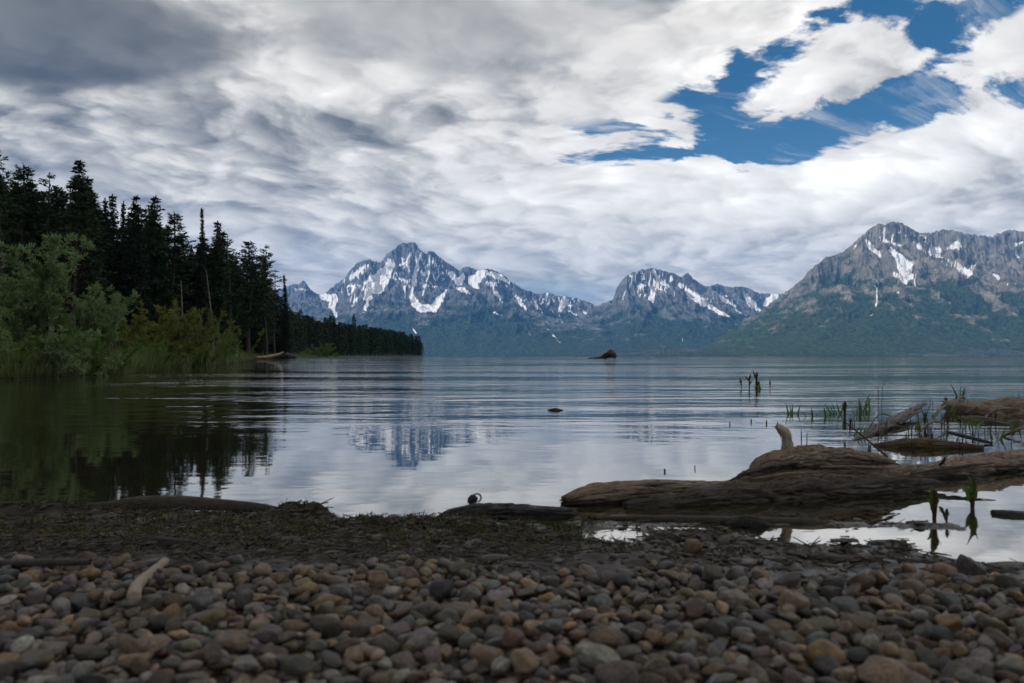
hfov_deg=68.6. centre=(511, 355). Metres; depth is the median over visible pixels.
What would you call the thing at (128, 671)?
pebble
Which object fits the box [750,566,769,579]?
pebble
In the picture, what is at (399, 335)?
distant conifer
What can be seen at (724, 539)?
mud clods
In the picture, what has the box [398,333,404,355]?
distant conifer
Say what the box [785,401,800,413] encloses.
grass tuft
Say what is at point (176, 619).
pebble
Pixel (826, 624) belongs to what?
pebble
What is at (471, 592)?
pebble
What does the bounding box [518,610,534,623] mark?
pebble
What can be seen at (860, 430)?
grass tuft
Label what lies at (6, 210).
pine tree
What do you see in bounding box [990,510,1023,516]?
driftwood log
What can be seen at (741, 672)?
pebble
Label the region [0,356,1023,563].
lake
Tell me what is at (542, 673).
pebble
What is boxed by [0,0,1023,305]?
sky
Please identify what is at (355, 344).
distant conifer
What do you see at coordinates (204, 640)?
pebble
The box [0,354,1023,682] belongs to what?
ground
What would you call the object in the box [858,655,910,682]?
pebble
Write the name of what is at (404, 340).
distant conifer
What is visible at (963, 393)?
grass tuft
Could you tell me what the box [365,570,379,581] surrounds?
pebble
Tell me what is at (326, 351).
willow shrub
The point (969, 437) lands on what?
branch
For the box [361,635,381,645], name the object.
pebble
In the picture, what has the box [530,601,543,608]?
pebble
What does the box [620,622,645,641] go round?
pebble
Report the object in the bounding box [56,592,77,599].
pebble
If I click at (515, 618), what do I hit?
pebble
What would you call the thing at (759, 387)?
grass tuft
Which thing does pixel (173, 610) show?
pebble
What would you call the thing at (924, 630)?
pebble
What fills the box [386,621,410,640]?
pebble
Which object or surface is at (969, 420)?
grass tuft
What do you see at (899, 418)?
branch
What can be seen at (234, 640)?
pebble
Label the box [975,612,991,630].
pebble
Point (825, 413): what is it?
grass tuft
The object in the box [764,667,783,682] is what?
pebble
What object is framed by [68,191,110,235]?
pine tree
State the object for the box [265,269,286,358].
pine tree
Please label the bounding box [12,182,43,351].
fir tree
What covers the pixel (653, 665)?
pebble
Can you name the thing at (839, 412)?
grass tuft
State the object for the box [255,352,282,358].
fallen log
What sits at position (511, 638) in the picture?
pebble
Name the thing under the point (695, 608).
pebble
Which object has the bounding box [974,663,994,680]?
pebble
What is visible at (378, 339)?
distant conifer
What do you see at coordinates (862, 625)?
pebble
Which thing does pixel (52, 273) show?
willow shrub
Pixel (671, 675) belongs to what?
pebble
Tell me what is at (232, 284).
pine tree
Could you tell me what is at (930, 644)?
pebble
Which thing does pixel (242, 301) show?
pine tree
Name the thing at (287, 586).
pebble
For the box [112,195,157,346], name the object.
fir tree
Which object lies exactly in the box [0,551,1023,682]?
gravel
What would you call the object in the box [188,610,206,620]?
pebble
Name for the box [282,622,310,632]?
pebble
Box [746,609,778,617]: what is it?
pebble
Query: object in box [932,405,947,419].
branch
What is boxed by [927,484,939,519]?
leafy sprout
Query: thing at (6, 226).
pine tree
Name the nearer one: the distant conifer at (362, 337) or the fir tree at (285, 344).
the fir tree at (285, 344)
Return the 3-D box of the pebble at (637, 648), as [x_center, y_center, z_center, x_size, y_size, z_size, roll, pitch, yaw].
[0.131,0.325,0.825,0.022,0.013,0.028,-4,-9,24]
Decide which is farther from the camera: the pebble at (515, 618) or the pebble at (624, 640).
the pebble at (515, 618)
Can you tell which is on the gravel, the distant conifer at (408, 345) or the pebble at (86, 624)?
the pebble at (86, 624)
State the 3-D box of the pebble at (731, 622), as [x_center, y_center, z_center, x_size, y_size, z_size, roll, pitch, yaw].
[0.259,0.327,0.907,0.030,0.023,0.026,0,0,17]
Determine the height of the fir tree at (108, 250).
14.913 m
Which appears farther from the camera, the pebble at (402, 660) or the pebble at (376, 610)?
the pebble at (376, 610)
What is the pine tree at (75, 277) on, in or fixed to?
on the ground at (634, 560)
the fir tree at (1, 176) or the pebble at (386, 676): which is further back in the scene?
the fir tree at (1, 176)
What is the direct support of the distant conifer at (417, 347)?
on the ground at (634, 560)
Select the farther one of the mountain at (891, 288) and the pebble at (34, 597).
the mountain at (891, 288)
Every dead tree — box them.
[176,284,182,324]
[203,270,214,350]
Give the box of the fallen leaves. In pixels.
[2,506,746,556]
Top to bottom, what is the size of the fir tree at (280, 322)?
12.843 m
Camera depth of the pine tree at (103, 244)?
62.86 m
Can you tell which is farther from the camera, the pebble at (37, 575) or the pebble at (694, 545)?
the pebble at (694, 545)
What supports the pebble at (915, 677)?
on the gravel
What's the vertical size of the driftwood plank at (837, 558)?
0.030 m
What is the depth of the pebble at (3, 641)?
0.84 m
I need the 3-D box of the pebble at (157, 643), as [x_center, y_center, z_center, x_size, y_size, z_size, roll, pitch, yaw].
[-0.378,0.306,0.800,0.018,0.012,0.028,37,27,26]
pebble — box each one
[0,574,15,583]
[0,610,15,621]
[0,631,16,638]
[0,638,11,652]
[0,652,19,661]
[0,660,19,679]
[13,631,38,639]
[14,655,41,670]
[16,648,54,665]
[19,669,44,680]
[23,570,43,582]
[26,590,45,605]
[27,675,57,682]
[40,641,67,655]
[43,674,74,682]
[47,584,75,595]
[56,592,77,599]
[69,593,97,611]
[71,617,95,634]
[71,644,107,659]
[71,661,95,673]
[73,674,106,682]
[78,618,99,630]
[92,672,112,682]
[108,637,119,649]
[116,633,141,654]
[116,652,153,667]
[119,667,134,674]
[122,561,145,571]
[126,615,148,627]
[126,678,138,682]
[129,657,151,675]
[138,593,162,609]
[141,641,147,652]
[145,614,170,631]
[146,634,170,652]
[147,671,171,682]
[159,643,175,660]
[160,657,184,668]
[161,603,182,617]
[162,568,182,581]
[162,593,182,607]
[165,616,183,628]
[169,573,197,584]
[171,641,178,649]
[172,671,209,682]
[185,592,195,602]
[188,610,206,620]
[189,588,215,611]
[191,644,225,665]
[196,607,225,626]
[197,637,210,647]
[204,641,221,664]
[205,637,226,651]
[207,601,226,609]
[216,630,248,651]
[222,567,242,575]
[232,655,259,670]
[232,673,250,682]
[234,583,255,592]
[234,588,253,608]
[239,629,253,637]
[249,638,260,653]
[251,675,280,682]
[255,624,282,642]
[255,670,275,677]
[257,646,288,654]
[269,572,287,584]
[272,583,294,590]
[280,655,314,675]
[282,619,302,627]
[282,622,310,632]
[300,639,326,653]
[309,614,345,638]
[312,661,323,672]
[314,593,342,611]
[315,649,340,660]
[321,650,344,668]
[326,635,349,641]
[331,583,352,599]
[333,605,352,614]
[334,637,360,654]
[336,676,362,682]
[342,645,362,664]
[349,614,380,638]
[355,611,368,619]
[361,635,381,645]
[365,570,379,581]
[365,604,383,617]
[368,570,387,589]
[373,634,399,657]
[375,669,398,682]
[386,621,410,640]
[389,651,416,669]
[391,668,411,682]
[395,601,412,609]
[399,566,419,578]
[406,627,435,650]
[414,601,442,619]
[420,646,441,665]
[429,579,453,597]
[432,608,460,624]
[437,624,460,639]
[437,644,451,661]
[438,665,454,675]
[443,601,474,618]
[448,562,471,578]
[448,627,466,643]
[458,632,477,648]
[460,584,481,602]
[460,609,481,626]
[462,675,484,682]
[469,645,501,667]
[474,665,489,675]
[481,614,497,630]
[483,637,504,648]
[486,625,504,634]
[491,656,511,671]
[493,597,509,614]
[500,628,523,648]
[502,611,521,625]
[505,648,517,667]
[510,648,539,673]
[516,587,537,598]
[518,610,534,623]
[522,620,549,637]
[529,641,547,654]
[529,677,548,682]
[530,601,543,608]
[533,667,550,680]
[537,650,560,665]
[543,619,563,632]
[547,601,571,611]
[551,587,564,594]
[558,667,580,678]
[573,642,619,667]
[579,673,596,682]
[584,639,607,646]
[586,622,604,627]
[589,583,601,589]
[589,626,605,634]
[589,628,618,646]
[591,612,616,622]
[593,594,613,608]
[594,570,616,587]
[594,660,638,682]
[613,629,630,647]
[614,646,636,660]
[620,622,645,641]
[627,644,641,655]
[639,672,666,682]
[642,657,669,672]
[652,624,664,630]
[655,667,682,682]
[656,577,671,588]
[660,621,683,636]
[666,594,687,604]
[675,629,707,646]
[682,539,701,552]
[682,564,692,572]
[682,637,696,655]
[686,598,706,618]
[694,651,706,667]
[697,646,707,652]
[700,663,725,676]
[701,656,727,676]
[702,564,722,582]
[703,607,719,618]
[704,620,728,637]
[706,637,727,658]
[706,673,734,682]
[715,616,738,635]
[718,589,748,609]
[721,664,749,680]
[727,659,735,664]
[735,619,769,642]
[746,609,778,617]
[746,661,763,669]
[749,666,768,682]
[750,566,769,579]
[751,612,775,623]
[751,657,777,671]
[754,636,774,648]
[763,619,791,632]
[763,624,775,638]
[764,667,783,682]
[774,572,800,588]
[774,630,806,645]
[777,590,809,608]
[778,641,798,654]
[781,660,796,671]
[783,671,806,682]
[797,618,815,636]
[801,673,815,682]
[802,590,821,600]
[802,638,846,666]
[803,666,820,678]
[805,631,829,645]
[807,597,839,613]
[808,616,836,633]
[813,655,841,676]
[815,677,839,682]
[820,586,843,601]
[821,576,844,587]
[830,596,860,613]
[831,667,854,680]
[835,629,854,646]
[839,613,858,623]
[840,643,852,649]
[846,572,875,590]
[846,626,863,643]
[847,647,869,663]
[848,617,872,631]
[853,611,875,622]
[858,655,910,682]
[860,633,879,651]
[864,628,882,643]
[876,610,896,624]
[876,624,897,637]
[880,585,904,601]
[886,615,914,628]
[891,648,916,662]
[899,578,926,596]
[903,662,931,680]
[906,671,930,682]
[912,624,932,638]
[913,647,938,669]
[921,573,948,587]
[921,640,938,649]
[929,625,952,641]
[929,668,939,678]
[931,562,956,577]
[932,648,956,659]
[935,590,961,607]
[936,656,950,672]
[937,583,959,591]
[937,614,962,630]
[937,661,970,679]
[953,669,981,682]
[954,554,986,576]
[961,657,982,671]
[966,641,976,654]
[970,647,992,661]
[971,635,977,641]
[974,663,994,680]
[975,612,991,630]
[983,618,1008,632]
[983,627,1016,653]
[987,606,1015,620]
[993,649,1005,661]
[994,574,1023,589]
[994,656,1023,677]
[1000,679,1011,682]
[1001,587,1021,596]
[1006,597,1019,606]
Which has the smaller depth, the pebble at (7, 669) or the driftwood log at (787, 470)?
the pebble at (7, 669)
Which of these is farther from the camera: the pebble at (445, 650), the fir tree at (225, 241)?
the fir tree at (225, 241)
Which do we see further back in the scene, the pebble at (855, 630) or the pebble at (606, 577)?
the pebble at (606, 577)
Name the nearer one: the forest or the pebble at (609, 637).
the pebble at (609, 637)
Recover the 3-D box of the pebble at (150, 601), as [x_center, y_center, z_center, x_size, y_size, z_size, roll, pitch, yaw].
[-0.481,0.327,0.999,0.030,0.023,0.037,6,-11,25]
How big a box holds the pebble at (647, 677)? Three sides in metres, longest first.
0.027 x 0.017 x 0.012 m
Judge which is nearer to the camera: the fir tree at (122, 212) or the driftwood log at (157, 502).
the driftwood log at (157, 502)
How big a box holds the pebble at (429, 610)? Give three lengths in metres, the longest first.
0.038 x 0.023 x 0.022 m
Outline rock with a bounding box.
[275,352,296,358]
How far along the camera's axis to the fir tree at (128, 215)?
84.48 m
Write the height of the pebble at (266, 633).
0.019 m
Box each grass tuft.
[753,382,762,390]
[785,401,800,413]
[823,400,843,413]
[823,407,832,416]
[853,423,866,435]
[854,395,870,409]
[857,398,869,413]
[908,420,923,428]
[947,405,957,415]
[950,382,966,396]
[958,412,981,423]
[983,427,1007,439]
[1008,422,1021,430]
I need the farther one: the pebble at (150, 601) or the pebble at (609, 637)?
the pebble at (150, 601)
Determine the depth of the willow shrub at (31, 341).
14.38 m
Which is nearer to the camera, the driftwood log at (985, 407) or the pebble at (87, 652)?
the pebble at (87, 652)
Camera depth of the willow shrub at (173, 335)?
23.20 m
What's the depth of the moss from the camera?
1.68 m
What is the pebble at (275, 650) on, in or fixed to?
on the ground at (634, 560)
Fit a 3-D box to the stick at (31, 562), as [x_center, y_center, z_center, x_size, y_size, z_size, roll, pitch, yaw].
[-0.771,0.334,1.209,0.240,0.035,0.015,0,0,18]
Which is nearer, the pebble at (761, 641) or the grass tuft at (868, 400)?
the pebble at (761, 641)
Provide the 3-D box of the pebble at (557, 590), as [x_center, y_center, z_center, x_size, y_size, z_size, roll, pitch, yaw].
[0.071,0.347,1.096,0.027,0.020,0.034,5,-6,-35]
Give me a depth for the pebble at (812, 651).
0.78 m
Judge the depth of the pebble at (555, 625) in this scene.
0.89 m
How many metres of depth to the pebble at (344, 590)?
1.01 m
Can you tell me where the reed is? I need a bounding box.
[917,405,929,427]
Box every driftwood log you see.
[89,495,276,511]
[141,536,202,547]
[559,424,1023,508]
[589,515,833,523]
[725,514,773,526]
[874,438,983,448]
[941,397,1023,416]
[951,565,1019,574]
[957,416,1023,425]
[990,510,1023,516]
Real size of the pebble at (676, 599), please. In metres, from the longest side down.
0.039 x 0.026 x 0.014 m
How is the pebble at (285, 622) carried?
on the ground at (634, 560)
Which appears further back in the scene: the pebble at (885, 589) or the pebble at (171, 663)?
the pebble at (885, 589)
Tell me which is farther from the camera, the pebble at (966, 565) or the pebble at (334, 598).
the pebble at (966, 565)
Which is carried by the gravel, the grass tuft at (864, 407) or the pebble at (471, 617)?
the pebble at (471, 617)
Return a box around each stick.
[0,558,92,567]
[126,557,168,604]
[277,501,297,507]
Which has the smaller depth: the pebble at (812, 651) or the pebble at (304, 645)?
the pebble at (812, 651)
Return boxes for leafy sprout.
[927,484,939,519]
[945,508,950,522]
[965,473,977,507]
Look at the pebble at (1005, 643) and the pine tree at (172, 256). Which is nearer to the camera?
the pebble at (1005, 643)
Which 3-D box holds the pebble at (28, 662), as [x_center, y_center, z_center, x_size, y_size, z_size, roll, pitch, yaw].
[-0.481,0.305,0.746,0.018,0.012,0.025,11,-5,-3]
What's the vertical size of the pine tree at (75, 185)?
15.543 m
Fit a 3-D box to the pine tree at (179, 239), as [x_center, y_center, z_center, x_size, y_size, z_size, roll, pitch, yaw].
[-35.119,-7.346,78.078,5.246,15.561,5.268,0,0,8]
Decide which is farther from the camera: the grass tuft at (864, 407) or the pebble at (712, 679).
the grass tuft at (864, 407)
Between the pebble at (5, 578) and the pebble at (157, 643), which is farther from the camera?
the pebble at (5, 578)
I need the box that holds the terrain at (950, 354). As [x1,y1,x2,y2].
[538,347,1023,355]
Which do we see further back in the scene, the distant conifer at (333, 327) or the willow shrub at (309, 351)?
the distant conifer at (333, 327)
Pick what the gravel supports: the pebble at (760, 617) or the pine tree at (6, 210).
the pebble at (760, 617)
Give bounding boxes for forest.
[505,343,1023,355]
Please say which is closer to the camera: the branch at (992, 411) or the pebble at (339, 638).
the pebble at (339, 638)
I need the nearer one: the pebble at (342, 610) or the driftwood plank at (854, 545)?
the pebble at (342, 610)
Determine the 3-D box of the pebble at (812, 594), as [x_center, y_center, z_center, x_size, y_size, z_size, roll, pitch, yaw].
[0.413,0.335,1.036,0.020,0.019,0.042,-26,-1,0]
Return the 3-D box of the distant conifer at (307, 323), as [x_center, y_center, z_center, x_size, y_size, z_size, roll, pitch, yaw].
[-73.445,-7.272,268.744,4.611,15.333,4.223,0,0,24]
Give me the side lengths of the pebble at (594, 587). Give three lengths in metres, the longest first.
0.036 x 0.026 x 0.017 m
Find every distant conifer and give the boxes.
[289,311,296,351]
[292,316,308,354]
[304,315,313,351]
[309,325,320,355]
[312,322,323,354]
[319,322,328,348]
[328,321,337,353]
[329,315,336,354]
[332,327,342,354]
[336,322,344,354]
[340,323,347,354]
[343,323,348,352]
[345,323,351,355]
[348,325,357,355]
[351,329,357,355]
[352,314,356,329]
[357,325,363,353]
[358,335,364,355]
[362,325,367,352]
[364,328,370,353]
[367,327,376,355]
[373,327,380,355]
[374,328,383,355]
[379,329,388,355]
[383,331,390,355]
[391,331,397,355]
[392,331,399,353]
[396,331,403,355]
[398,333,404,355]
[402,332,406,352]
[406,335,410,354]
[408,334,414,355]
[415,337,419,355]
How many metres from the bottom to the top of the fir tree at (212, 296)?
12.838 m
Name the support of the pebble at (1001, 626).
on the gravel
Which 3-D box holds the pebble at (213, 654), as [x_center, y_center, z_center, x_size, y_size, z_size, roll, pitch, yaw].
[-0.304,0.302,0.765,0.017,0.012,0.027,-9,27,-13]
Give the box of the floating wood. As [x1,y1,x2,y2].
[548,408,562,410]
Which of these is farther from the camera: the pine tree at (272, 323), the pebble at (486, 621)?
the pine tree at (272, 323)
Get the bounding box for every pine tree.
[0,150,32,284]
[0,162,55,350]
[0,185,21,302]
[0,191,31,311]
[19,172,70,334]
[25,202,68,349]
[37,191,58,346]
[49,188,92,352]
[57,160,114,333]
[61,227,97,344]
[62,175,116,316]
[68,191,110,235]
[102,194,128,318]
[116,207,170,314]
[139,195,180,335]
[154,212,199,328]
[165,234,186,308]
[183,256,215,336]
[203,221,237,350]
[218,235,242,350]
[219,273,239,347]
[225,255,251,351]
[226,259,250,349]
[229,241,273,352]
[244,281,264,338]
[252,244,282,358]
[257,277,274,328]
[258,288,272,355]
[260,260,281,338]
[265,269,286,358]
[265,294,280,342]
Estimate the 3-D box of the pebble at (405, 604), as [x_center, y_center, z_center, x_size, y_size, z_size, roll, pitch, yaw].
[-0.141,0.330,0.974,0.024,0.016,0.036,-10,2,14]
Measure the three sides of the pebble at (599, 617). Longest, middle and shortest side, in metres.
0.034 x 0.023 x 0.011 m
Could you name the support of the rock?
on the lake
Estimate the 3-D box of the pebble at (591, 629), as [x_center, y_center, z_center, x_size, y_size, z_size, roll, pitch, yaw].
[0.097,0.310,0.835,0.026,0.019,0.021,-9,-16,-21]
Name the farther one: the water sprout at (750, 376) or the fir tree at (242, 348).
the fir tree at (242, 348)
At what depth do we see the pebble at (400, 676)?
0.70 m
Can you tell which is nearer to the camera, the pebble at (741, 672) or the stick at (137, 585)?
the pebble at (741, 672)
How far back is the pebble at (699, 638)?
0.85 m
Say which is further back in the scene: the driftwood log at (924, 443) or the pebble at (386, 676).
the driftwood log at (924, 443)
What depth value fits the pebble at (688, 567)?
1.24 m
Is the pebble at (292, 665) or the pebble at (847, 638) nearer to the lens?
the pebble at (292, 665)
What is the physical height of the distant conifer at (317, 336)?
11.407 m
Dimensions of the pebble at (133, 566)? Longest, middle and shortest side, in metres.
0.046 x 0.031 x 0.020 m
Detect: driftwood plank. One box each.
[436,493,578,519]
[748,553,939,563]
[852,544,869,546]
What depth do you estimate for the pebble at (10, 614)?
0.95 m
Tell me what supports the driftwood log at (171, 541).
on the ground at (634, 560)
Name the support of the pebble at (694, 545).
on the ground at (634, 560)
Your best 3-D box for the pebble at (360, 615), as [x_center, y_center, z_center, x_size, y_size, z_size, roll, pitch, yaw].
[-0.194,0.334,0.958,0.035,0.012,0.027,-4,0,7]
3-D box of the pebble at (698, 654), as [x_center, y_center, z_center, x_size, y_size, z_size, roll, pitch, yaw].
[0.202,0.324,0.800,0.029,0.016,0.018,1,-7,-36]
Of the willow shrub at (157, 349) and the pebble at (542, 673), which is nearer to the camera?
the pebble at (542, 673)
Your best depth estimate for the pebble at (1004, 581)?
1.09 m
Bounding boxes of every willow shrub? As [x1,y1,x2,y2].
[0,232,94,354]
[0,275,67,353]
[0,320,81,373]
[0,324,123,377]
[44,281,140,360]
[68,327,147,374]
[81,311,198,364]
[89,299,218,368]
[118,306,239,366]
[124,338,187,370]
[181,345,223,366]
[209,326,264,362]
[299,348,312,354]
[310,341,336,356]
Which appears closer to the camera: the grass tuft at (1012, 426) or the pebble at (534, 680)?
the pebble at (534, 680)
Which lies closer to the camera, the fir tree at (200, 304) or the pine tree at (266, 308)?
the fir tree at (200, 304)
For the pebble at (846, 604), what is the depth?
0.98 m
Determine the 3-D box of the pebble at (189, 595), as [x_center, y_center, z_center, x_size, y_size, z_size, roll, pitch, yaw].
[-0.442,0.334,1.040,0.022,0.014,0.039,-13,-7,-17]
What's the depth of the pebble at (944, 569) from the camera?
1.22 m
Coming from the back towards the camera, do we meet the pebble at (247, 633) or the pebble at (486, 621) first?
the pebble at (486, 621)
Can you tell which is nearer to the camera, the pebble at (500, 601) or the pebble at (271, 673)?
the pebble at (271, 673)
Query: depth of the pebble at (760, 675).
0.72 m
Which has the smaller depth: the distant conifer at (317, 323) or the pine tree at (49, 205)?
the pine tree at (49, 205)
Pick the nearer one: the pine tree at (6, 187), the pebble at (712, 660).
the pebble at (712, 660)
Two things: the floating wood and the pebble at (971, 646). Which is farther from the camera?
the floating wood
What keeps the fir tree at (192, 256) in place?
on the ground at (634, 560)
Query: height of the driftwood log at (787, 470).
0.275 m
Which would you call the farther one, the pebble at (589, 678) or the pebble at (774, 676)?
the pebble at (774, 676)
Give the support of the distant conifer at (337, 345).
on the ground at (634, 560)
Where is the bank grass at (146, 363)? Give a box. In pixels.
[0,334,316,377]
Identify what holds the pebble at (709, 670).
on the gravel
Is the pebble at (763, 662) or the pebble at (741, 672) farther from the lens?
the pebble at (763, 662)
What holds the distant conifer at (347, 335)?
on the ground at (634, 560)
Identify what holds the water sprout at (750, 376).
in the lake
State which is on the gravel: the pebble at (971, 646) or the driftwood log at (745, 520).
the pebble at (971, 646)
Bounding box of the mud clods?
[0,501,1023,578]
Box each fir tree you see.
[0,174,19,340]
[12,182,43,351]
[42,187,78,348]
[53,192,65,348]
[64,204,129,341]
[100,197,119,346]
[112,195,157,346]
[117,200,131,349]
[119,211,134,237]
[169,252,190,344]
[176,263,209,346]
[178,249,211,347]
[187,244,200,317]
[189,237,226,342]
[190,207,211,346]
[206,253,230,346]
[210,231,245,343]
[238,333,252,352]
[250,288,270,353]
[268,291,283,353]
[268,311,278,352]
[274,297,296,351]
[278,276,292,353]
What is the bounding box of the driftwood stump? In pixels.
[588,350,616,358]
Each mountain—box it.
[277,242,666,355]
[581,268,780,349]
[692,222,1023,355]
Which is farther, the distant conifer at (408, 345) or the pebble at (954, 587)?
the distant conifer at (408, 345)
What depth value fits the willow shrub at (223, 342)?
28.70 m
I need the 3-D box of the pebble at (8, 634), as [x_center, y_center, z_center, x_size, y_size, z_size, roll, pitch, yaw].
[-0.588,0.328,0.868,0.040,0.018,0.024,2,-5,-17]
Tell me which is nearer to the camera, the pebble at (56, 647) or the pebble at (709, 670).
the pebble at (709, 670)
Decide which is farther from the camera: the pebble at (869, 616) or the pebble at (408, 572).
the pebble at (408, 572)
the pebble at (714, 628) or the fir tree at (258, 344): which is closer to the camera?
the pebble at (714, 628)
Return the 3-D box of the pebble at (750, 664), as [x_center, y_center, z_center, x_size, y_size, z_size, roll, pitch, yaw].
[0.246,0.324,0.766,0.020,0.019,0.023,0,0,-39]
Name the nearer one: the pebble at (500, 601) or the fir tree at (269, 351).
the pebble at (500, 601)
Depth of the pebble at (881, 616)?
0.94 m
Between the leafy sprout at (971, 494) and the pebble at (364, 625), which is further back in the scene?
the leafy sprout at (971, 494)
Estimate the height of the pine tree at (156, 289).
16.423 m
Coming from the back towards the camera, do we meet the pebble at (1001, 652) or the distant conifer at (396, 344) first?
the distant conifer at (396, 344)
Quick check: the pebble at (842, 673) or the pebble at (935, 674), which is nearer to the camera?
the pebble at (842, 673)
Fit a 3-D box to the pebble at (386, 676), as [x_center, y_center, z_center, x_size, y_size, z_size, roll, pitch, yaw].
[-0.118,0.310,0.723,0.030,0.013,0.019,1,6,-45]
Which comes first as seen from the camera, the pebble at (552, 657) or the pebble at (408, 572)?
the pebble at (552, 657)
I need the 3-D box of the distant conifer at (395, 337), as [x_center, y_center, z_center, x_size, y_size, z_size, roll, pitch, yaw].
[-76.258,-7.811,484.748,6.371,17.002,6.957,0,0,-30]
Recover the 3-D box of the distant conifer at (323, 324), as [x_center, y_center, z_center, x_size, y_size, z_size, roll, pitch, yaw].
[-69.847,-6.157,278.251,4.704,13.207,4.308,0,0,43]
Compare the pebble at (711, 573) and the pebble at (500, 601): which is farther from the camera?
the pebble at (711, 573)
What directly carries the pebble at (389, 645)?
on the ground at (634, 560)
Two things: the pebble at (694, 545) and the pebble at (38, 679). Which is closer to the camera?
the pebble at (38, 679)
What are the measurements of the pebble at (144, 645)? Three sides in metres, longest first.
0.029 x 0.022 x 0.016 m
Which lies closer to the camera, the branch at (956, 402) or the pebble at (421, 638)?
the pebble at (421, 638)
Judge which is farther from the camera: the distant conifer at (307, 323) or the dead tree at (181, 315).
the distant conifer at (307, 323)
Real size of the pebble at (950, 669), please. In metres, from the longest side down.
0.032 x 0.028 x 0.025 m
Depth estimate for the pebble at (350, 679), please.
0.70 m
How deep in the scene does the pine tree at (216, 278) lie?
87.83 m
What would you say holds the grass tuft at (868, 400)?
on the lake
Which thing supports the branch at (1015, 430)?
on the lake
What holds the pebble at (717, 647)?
on the ground at (634, 560)
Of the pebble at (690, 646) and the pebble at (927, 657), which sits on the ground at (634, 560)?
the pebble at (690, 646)
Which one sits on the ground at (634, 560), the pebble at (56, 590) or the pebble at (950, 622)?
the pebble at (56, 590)
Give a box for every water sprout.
[745,374,751,390]
[753,371,759,390]
[842,401,848,416]
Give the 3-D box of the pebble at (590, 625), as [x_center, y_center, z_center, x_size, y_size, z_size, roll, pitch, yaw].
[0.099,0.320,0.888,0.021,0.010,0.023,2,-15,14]
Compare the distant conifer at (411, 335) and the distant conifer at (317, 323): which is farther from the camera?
the distant conifer at (411, 335)
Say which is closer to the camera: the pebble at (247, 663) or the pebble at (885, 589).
the pebble at (247, 663)
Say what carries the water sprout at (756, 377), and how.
in the lake
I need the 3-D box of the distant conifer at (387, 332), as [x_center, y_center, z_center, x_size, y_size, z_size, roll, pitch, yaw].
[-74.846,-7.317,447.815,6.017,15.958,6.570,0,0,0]
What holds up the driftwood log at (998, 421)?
on the lake
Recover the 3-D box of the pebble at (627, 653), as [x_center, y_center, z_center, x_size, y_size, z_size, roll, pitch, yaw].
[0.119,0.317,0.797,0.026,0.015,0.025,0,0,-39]
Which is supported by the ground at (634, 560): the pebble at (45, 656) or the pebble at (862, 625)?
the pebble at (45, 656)
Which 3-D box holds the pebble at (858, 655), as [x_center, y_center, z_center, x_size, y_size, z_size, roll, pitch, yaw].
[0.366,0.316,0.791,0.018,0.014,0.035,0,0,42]
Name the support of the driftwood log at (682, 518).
on the lake
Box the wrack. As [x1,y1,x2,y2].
[0,494,1023,579]
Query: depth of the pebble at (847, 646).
0.85 m
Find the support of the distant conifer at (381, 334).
on the ground at (634, 560)
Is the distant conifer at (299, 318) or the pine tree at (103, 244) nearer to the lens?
the pine tree at (103, 244)
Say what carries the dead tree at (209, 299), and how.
on the ground at (634, 560)
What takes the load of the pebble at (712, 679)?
on the ground at (634, 560)
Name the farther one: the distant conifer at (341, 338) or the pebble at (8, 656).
the distant conifer at (341, 338)
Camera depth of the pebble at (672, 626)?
0.85 m
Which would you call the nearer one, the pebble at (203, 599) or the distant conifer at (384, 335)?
the pebble at (203, 599)
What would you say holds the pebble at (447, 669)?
on the ground at (634, 560)
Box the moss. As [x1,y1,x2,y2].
[0,497,634,556]
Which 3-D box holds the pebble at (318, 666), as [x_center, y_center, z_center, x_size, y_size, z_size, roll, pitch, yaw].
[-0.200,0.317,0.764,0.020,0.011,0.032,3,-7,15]
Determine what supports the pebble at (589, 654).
on the gravel
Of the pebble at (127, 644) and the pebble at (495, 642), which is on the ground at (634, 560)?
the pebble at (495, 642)
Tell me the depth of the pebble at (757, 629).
0.87 m
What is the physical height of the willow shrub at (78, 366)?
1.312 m
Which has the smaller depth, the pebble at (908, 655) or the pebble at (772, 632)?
the pebble at (908, 655)
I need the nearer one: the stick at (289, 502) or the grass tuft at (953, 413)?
the stick at (289, 502)
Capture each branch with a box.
[846,423,887,457]
[851,402,926,440]
[866,413,890,430]
[884,425,908,429]
[915,420,949,434]
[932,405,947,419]
[946,431,992,443]
[949,396,966,413]
[984,408,1016,416]
[1000,425,1023,436]
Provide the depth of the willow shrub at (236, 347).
41.63 m
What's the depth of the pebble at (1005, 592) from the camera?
1.08 m
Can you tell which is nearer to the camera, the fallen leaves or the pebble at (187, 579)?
the pebble at (187, 579)
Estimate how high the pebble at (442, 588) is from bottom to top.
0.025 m
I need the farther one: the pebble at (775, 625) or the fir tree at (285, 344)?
the fir tree at (285, 344)
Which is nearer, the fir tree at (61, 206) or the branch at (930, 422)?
the branch at (930, 422)
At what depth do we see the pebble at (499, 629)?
0.88 m
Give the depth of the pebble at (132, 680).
0.72 m
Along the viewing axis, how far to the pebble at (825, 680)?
0.70 m
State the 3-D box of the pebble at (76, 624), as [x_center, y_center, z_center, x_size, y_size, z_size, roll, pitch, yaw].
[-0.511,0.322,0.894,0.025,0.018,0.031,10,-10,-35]

